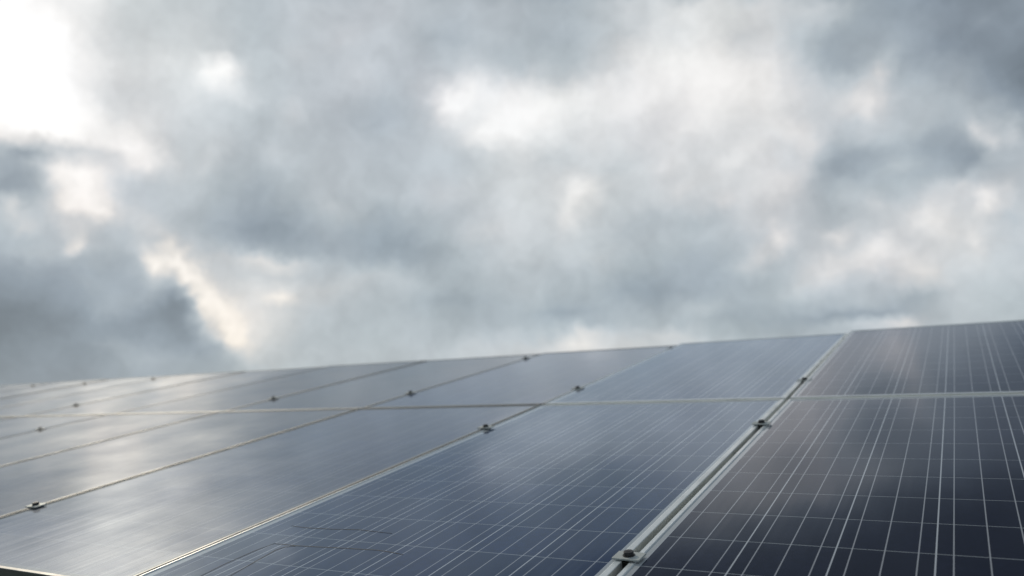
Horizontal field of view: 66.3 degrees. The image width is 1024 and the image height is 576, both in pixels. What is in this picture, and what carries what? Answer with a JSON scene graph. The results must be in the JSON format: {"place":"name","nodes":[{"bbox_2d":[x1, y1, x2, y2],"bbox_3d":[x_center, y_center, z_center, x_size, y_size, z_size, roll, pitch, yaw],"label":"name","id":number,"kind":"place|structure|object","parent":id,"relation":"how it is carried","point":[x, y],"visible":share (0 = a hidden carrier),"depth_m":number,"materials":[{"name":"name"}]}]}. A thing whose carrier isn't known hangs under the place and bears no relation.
{"place":"outdoors","nodes":[
{"label":"outdoors","id":0,"kind":"place"},
{"bbox_2d":[0,0,1023,385],"label":"sky","id":1,"kind":"structure","parent":0,"point":[187,187],"materials":[{"name":"grey"}]},
{"label":"ground","id":2,"kind":"structure","parent":0,"visible":0},
{"bbox_3d":[-3.362,1.563,5.240,14.268,2.100,3.654,-6,-12,30],"label":"mounting frame","id":3,"kind":"object","parent":2,"relation":"on","visible":0},
{"bbox_2d":[0,383,46,391],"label":"solar panel","id":4,"kind":"object","parent":3,"relation":"attached to","point":[8,387],"visible":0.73,"depth_m":8.63,"materials":[{"name":"grey glass"}]},
{"bbox_2d":[25,501,46,508],"bbox_3d":[-1.513,0.713,2.495,0.055,0.063,0.039,-6,1,27],"label":"clamp","id":5,"kind":"object","parent":3,"relation":"attached to","point":[35,504],"visible":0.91,"depth_m":2.49,"materials":[{"name":"metal"}]},
{"bbox_2d":[0,415,102,437],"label":"solar panel","id":6,"kind":"object","parent":3,"relation":"attached to","point":[16,425],"visible":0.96,"depth_m":4.86,"materials":[{"name":"grey glass"}]},
{"bbox_2d":[0,379,108,398],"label":"solar panel","id":7,"kind":"object","parent":3,"relation":"attached to","point":[28,390],"visible":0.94,"depth_m":7.94,"materials":[{"name":"grey glass"}]},
{"bbox_2d":[0,376,166,407],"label":"solar panel","id":8,"kind":"object","parent":3,"relation":"attached to","point":[36,396],"visible":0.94,"depth_m":7.20,"materials":[{"name":"grey glass"}]},
{"bbox_2d":[0,412,216,465],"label":"solar panel","id":9,"kind":"object","parent":3,"relation":"attached to","point":[33,444],"visible":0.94,"depth_m":4.13,"materials":[{"name":"grey glass"}]},
{"bbox_2d":[0,371,245,416],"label":"solar panel","id":10,"kind":"object","parent":3,"relation":"attached to","point":[24,409],"visible":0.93,"depth_m":6.40,"materials":[{"name":"grey glass"}]},
{"bbox_2d":[25,367,322,415],"bbox_3d":[-2.441,0.787,5.972,1.004,0.040,1.956,-6,1,30],"label":"solar panel","id":11,"kind":"object","parent":3,"relation":"attached to","point":[135,401],"visible":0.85,"depth_m":5.79,"materials":[{"name":"grey glass"}]},
{"bbox_2d":[0,408,358,516],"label":"solar panel","id":12,"kind":"object","parent":3,"relation":"attached to","point":[49,478],"visible":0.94,"depth_m":3.30,"materials":[{"name":"grey glass"}]},
{"bbox_2d":[0,404,539,575],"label":"solar panel","id":13,"kind":"object","parent":3,"relation":"attached to","point":[139,525],"visible":0.94,"depth_m":2.42,"materials":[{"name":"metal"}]},
{"bbox_2d":[114,360,426,413],"bbox_3d":[-1.567,0.690,5.471,1.004,0.041,1.956,-6,1,30],"label":"solar panel","id":14,"kind":"object","parent":3,"relation":"attached to","point":[238,396],"visible":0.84,"depth_m":5.29,"materials":[{"name":"blue glass"}]},
{"bbox_2d":[223,354,538,411],"bbox_3d":[-0.693,0.597,4.970,1.004,0.040,1.956,-6,1,30],"label":"solar panel","id":15,"kind":"object","parent":3,"relation":"attached to","point":[367,391],"visible":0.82,"depth_m":4.76,"materials":[{"name":"blue glass"}]},
{"bbox_2d":[140,399,784,575],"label":"solar panel","id":16,"kind":"object","parent":3,"relation":"attached to","point":[571,490],"visible":0.99,"depth_m":1.95,"materials":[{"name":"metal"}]},
{"bbox_2d":[477,424,493,429],"bbox_3d":[-0.097,0.545,2.954,0.055,0.063,0.039,-6,1,31],"label":"clamp","id":17,"kind":"object","parent":3,"relation":"attached to","point":[485,426],"visible":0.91,"depth_m":2.94,"materials":[{"name":"metal"}]},
{"bbox_2d":[363,345,676,408],"bbox_3d":[0.181,0.500,4.468,1.004,0.043,1.956,-6,1,30],"label":"solar panel","id":18,"kind":"object","parent":3,"relation":"attached to","point":[542,379],"visible":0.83,"depth_m":4.22,"materials":[{"name":"blue glass"}]},
{"bbox_2d":[571,386,584,389],"bbox_3d":[0.310,0.491,3.674,0.055,0.063,0.039,-6,1,29],"label":"clamp","id":19,"kind":"object","parent":3,"relation":"attached to","point":[576,387],"visible":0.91,"depth_m":3.67,"materials":[{"name":"metal"}]},
{"bbox_2d":[612,549,645,568],"bbox_3d":[0.222,0.524,1.470,0.055,0.063,0.039,-6,1,31],"label":"clamp","id":20,"kind":"object","parent":3,"relation":"attached to","point":[626,557],"visible":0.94,"depth_m":1.46,"materials":[{"name":"metal"}]},
{"bbox_2d":[544,333,847,404],"bbox_3d":[1.052,0.399,3.968,1.001,0.042,1.956,-6,1,30],"label":"solar panel","id":21,"kind":"object","parent":3,"relation":"attached to","point":[762,369],"visible":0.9,"depth_m":3.68,"materials":[{"name":"blue glass"}]},
{"bbox_2d":[751,419,771,429],"bbox_3d":[0.791,0.448,2.478,0.055,0.063,0.039,-6,1,30],"label":"clamp","id":22,"kind":"object","parent":3,"relation":"attached to","point":[760,423],"visible":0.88,"depth_m":2.47,"materials":[{"name":"metal"}]},
{"bbox_2d":[797,377,811,383],"bbox_3d":[1.191,0.395,3.186,0.055,0.063,0.039,-6,1,31],"label":"clamp","id":23,"kind":"object","parent":3,"relation":"attached to","point":[803,379],"visible":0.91,"depth_m":3.18,"materials":[{"name":"metal"}]},
{"bbox_2d":[617,394,1023,575],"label":"solar panel","id":24,"kind":"object","parent":3,"relation":"attached to","point":[902,486],"visible":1,"depth_m":1.67,"materials":[{"name":"blue glass"}]},
{"bbox_2d":[790,320,1023,398],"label":"solar panel","id":25,"kind":"object","parent":3,"relation":"attached to","point":[983,358],"visible":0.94,"depth_m":3.24,"materials":[{"name":"blue glass"}]}
]}

